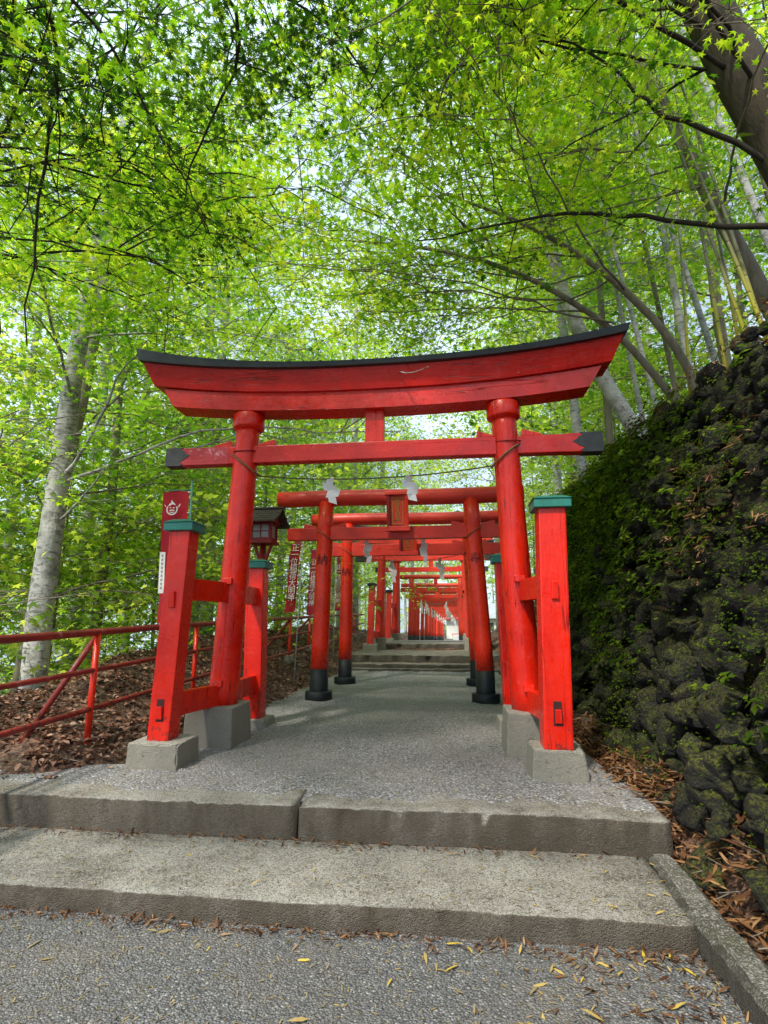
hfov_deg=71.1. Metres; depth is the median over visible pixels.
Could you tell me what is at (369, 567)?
wood tree
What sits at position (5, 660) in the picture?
wood tree
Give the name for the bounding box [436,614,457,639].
torii gate
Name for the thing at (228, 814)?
concrete step
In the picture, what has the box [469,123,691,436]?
wood tree
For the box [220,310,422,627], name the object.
wood tree
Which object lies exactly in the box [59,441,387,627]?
wood tree
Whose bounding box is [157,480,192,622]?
banner
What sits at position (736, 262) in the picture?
bamboo
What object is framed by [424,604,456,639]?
torii gate
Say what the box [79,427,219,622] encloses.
wood tree
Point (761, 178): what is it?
slope tree
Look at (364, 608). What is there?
wood tree
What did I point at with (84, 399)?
beech tree
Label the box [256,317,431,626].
wood tree
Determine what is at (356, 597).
wood tree
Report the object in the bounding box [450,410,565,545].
wood tree
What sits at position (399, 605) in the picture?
timber post
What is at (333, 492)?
sacred rope
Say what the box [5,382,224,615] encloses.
wood tree
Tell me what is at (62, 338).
wood tree
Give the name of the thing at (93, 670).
pipe railing
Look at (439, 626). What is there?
torii gate
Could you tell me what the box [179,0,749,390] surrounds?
maple tree
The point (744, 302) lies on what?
wood tree
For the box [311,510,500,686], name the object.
torii gate
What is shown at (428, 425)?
sky
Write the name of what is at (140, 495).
wood tree
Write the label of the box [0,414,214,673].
wood tree
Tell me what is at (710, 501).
wall plants
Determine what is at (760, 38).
wood tree
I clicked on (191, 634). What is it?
wood tree
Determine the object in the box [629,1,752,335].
bamboo
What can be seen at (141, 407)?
wood tree
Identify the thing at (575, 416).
slope tree
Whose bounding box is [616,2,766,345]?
bamboo
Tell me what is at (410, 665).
concrete step
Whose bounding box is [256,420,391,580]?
wood tree
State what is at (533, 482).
wood tree
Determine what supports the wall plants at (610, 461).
attached to the stone wall
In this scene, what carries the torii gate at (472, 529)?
on the gravel path at (438, 752)
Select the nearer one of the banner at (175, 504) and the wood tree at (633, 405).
the banner at (175, 504)
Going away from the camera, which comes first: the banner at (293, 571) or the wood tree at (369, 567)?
the banner at (293, 571)
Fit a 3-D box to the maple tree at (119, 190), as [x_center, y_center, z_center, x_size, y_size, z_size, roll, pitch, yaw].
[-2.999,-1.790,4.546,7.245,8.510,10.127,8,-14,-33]
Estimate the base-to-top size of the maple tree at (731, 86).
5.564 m
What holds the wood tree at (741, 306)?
on the ground
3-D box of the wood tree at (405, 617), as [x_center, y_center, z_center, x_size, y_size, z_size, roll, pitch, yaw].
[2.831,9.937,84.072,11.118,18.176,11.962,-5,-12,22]
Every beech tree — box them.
[0,0,518,692]
[0,63,364,694]
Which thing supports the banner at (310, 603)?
on the ground
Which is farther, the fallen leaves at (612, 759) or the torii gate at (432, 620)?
the torii gate at (432, 620)
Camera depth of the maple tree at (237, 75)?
4.20 m
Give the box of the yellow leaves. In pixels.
[28,796,741,1023]
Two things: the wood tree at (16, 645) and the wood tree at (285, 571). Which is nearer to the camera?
the wood tree at (16, 645)
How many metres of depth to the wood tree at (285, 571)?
31.52 m
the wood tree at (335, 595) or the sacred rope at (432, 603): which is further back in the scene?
the wood tree at (335, 595)
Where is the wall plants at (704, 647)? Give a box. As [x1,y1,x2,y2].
[536,312,767,861]
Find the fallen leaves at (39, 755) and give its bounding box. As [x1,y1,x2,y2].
[0,626,354,778]
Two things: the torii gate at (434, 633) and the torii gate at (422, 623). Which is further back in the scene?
the torii gate at (434, 633)
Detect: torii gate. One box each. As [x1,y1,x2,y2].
[125,322,629,782]
[277,486,523,703]
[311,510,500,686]
[354,523,498,651]
[375,539,493,640]
[400,574,463,639]
[401,583,460,639]
[416,592,459,639]
[420,592,456,639]
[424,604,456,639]
[424,607,456,639]
[431,603,456,639]
[433,612,457,639]
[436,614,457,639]
[438,616,457,639]
[440,617,457,639]
[442,618,457,639]
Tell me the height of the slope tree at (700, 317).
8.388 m
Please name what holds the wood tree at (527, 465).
on the ground
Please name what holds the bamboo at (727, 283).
on the ground
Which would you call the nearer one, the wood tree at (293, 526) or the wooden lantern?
the wooden lantern
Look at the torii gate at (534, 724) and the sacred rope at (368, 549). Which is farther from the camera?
the sacred rope at (368, 549)
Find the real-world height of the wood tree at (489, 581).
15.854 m
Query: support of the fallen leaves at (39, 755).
on the ground
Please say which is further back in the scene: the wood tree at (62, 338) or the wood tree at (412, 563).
the wood tree at (412, 563)
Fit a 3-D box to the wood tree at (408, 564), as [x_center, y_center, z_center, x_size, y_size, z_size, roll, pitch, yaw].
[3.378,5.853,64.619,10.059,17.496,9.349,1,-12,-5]
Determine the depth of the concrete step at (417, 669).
13.03 m
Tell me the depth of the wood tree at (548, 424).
13.75 m
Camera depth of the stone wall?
4.34 m
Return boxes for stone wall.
[535,320,767,915]
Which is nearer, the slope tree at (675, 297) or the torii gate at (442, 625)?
the slope tree at (675, 297)
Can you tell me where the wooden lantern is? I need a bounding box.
[251,507,289,559]
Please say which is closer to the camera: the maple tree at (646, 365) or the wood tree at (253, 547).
the maple tree at (646, 365)
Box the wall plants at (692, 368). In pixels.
[556,283,767,494]
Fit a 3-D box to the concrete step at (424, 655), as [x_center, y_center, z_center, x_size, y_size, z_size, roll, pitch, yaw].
[1.026,4.149,15.258,4.250,0.350,2.902,-1,-12,7]
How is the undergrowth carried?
on the ground
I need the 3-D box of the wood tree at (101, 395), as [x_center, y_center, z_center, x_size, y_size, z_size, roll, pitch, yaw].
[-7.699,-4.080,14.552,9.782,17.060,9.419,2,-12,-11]
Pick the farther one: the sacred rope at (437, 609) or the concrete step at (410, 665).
the sacred rope at (437, 609)
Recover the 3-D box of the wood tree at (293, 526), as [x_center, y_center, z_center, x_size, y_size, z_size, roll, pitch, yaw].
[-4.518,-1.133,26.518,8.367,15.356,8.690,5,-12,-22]
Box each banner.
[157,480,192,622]
[284,527,303,680]
[306,549,315,614]
[332,557,340,655]
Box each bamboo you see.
[576,1,757,330]
[590,11,744,372]
[607,0,767,344]
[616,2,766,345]
[620,50,737,395]
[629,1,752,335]
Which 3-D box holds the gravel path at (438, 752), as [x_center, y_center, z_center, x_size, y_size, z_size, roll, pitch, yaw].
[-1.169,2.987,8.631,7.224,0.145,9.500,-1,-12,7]
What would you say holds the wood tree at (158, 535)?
on the ground
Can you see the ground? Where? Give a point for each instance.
(18, 750)
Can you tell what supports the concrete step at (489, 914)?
on the ground
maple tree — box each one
[0,0,455,346]
[0,0,615,380]
[130,0,678,402]
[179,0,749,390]
[183,0,767,342]
[259,0,767,307]
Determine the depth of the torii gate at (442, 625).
65.07 m
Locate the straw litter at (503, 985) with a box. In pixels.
[0,687,737,1023]
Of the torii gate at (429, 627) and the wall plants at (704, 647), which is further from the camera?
the torii gate at (429, 627)
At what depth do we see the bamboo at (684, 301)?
7.02 m
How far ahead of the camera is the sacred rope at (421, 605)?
26.33 m
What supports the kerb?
on the ground
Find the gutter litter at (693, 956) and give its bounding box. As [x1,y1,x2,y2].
[1,824,750,1023]
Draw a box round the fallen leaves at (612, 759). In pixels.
[497,686,767,967]
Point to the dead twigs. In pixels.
(728, 893)
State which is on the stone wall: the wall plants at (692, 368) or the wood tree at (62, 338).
the wall plants at (692, 368)
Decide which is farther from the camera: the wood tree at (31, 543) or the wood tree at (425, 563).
the wood tree at (425, 563)
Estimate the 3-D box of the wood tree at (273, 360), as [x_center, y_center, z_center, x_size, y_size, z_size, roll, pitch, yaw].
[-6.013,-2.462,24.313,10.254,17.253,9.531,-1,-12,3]
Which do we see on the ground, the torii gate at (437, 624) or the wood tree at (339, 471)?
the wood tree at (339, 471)
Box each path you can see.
[0,670,659,812]
[386,640,464,642]
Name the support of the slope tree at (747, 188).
on the ground
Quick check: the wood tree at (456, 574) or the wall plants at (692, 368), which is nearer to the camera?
the wall plants at (692, 368)
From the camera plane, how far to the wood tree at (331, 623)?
30.34 m
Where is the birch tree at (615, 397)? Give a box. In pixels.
[352,0,747,440]
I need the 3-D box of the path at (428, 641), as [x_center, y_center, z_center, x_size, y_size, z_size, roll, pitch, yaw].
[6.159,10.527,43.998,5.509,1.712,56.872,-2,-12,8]
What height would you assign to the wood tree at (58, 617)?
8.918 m
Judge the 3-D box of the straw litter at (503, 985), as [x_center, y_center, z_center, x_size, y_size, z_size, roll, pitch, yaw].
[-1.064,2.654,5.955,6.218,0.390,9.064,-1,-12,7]
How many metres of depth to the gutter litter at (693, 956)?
2.71 m
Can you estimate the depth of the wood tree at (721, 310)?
12.21 m
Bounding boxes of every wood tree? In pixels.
[0,61,277,672]
[0,103,374,667]
[0,184,285,654]
[0,190,192,630]
[0,331,161,680]
[0,351,161,694]
[0,377,381,647]
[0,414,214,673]
[0,431,298,649]
[0,509,155,693]
[0,512,199,662]
[0,534,149,695]
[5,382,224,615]
[9,53,399,636]
[44,80,333,638]
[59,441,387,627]
[74,345,251,641]
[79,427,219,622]
[113,340,380,622]
[136,239,356,552]
[159,435,301,609]
[214,511,311,632]
[215,442,443,613]
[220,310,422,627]
[223,337,377,624]
[243,215,469,629]
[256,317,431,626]
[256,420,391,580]
[264,323,417,624]
[287,331,473,631]
[294,525,388,625]
[315,463,404,576]
[335,562,391,629]
[335,562,405,629]
[359,424,458,580]
[372,562,431,633]
[386,505,455,587]
[393,463,467,587]
[405,264,632,510]
[405,507,461,594]
[417,311,564,631]
[420,0,767,432]
[424,561,488,609]
[435,146,693,496]
[437,117,733,479]
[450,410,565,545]
[451,2,767,494]
[454,308,718,543]
[464,244,647,477]
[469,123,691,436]
[479,474,563,576]
[485,562,495,602]
[486,330,639,560]
[520,456,551,552]
[525,373,686,568]
[530,1,767,458]
[539,75,767,415]
[602,0,767,231]
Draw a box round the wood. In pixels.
[1,501,533,644]
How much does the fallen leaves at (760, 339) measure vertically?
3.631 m
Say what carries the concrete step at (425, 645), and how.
on the ground
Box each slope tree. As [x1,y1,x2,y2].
[389,32,724,496]
[415,0,767,405]
[416,15,766,431]
[440,0,767,374]
[465,17,714,478]
[484,1,767,385]
[496,0,767,399]
[513,10,767,443]
[532,0,767,252]
[546,0,767,239]
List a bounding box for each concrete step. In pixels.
[0,779,306,839]
[0,827,698,953]
[298,794,673,861]
[352,650,499,661]
[352,662,494,668]
[352,667,500,673]
[361,643,493,647]
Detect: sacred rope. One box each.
[257,465,491,503]
[361,555,456,581]
[363,539,427,563]
[412,593,459,614]
[425,597,458,613]
[429,605,456,618]
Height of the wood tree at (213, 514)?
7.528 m
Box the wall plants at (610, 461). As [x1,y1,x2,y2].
[534,313,767,747]
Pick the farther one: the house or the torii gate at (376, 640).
the house
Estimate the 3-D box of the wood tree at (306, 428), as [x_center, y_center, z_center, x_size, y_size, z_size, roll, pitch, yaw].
[-4.906,-0.316,21.379,9.596,11.261,11.126,-10,-15,41]
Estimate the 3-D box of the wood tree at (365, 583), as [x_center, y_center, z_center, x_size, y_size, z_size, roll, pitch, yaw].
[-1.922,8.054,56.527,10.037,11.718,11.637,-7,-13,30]
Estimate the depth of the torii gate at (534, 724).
5.80 m
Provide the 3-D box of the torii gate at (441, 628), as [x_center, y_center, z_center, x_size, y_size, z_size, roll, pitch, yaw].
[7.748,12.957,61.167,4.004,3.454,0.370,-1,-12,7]
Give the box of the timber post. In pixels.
[399,579,399,632]
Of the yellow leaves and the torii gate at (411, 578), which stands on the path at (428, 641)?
the torii gate at (411, 578)
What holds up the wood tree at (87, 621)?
on the ground
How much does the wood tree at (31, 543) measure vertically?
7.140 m
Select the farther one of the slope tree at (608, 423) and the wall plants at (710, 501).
the slope tree at (608, 423)
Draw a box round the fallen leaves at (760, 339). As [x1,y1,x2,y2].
[594,329,767,514]
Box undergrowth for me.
[0,552,375,691]
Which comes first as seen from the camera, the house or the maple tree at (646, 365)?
the maple tree at (646, 365)
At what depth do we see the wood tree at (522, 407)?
15.64 m
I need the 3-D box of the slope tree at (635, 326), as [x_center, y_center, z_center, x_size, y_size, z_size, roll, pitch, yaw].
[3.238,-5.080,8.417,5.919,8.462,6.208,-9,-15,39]
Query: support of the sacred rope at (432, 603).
hanging from the torii gate at (436, 595)
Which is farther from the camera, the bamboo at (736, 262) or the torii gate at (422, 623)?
the torii gate at (422, 623)
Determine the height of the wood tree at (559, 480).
18.968 m
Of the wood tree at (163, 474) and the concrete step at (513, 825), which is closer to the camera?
the concrete step at (513, 825)
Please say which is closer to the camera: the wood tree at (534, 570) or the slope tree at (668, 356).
the slope tree at (668, 356)
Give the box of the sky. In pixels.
[0,0,767,665]
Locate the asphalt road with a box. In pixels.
[0,908,750,1023]
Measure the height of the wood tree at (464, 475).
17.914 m
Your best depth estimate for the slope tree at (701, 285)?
12.00 m
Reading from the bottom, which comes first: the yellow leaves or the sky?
the yellow leaves
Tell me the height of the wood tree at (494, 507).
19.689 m
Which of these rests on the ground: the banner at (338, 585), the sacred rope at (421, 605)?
the banner at (338, 585)
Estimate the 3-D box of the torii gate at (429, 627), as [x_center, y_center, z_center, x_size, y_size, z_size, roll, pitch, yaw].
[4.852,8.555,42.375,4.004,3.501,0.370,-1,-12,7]
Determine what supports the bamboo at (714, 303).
on the ground
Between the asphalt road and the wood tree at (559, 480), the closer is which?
the asphalt road
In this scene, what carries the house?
on the ground
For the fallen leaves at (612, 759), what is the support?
on the ground
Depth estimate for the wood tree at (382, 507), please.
32.68 m
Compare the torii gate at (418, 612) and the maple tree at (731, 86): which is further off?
the torii gate at (418, 612)
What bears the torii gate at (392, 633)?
on the path at (428, 641)
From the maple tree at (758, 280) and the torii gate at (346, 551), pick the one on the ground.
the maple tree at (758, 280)
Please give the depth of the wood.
113.55 m
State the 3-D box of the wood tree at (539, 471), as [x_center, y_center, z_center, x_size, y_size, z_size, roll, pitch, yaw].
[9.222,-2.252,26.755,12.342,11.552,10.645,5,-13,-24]
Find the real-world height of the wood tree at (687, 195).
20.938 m
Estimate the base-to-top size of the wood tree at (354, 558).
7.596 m
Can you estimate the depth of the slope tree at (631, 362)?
9.62 m
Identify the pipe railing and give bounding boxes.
[0,614,364,744]
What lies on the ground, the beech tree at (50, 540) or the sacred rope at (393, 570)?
the beech tree at (50, 540)
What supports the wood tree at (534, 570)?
on the ground
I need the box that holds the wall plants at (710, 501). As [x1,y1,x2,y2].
[617,411,766,608]
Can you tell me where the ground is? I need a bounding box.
[0,474,767,965]
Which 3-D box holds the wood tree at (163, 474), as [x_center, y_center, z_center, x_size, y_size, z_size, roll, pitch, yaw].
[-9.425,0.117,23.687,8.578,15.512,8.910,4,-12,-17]
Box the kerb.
[648,854,767,1023]
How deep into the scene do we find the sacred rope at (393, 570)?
11.32 m
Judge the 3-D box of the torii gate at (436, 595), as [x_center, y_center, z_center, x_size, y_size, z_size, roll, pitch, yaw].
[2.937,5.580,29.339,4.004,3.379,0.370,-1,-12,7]
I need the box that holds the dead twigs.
[0,636,767,949]
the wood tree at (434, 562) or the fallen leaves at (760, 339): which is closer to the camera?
the fallen leaves at (760, 339)
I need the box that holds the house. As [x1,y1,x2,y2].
[446,603,495,638]

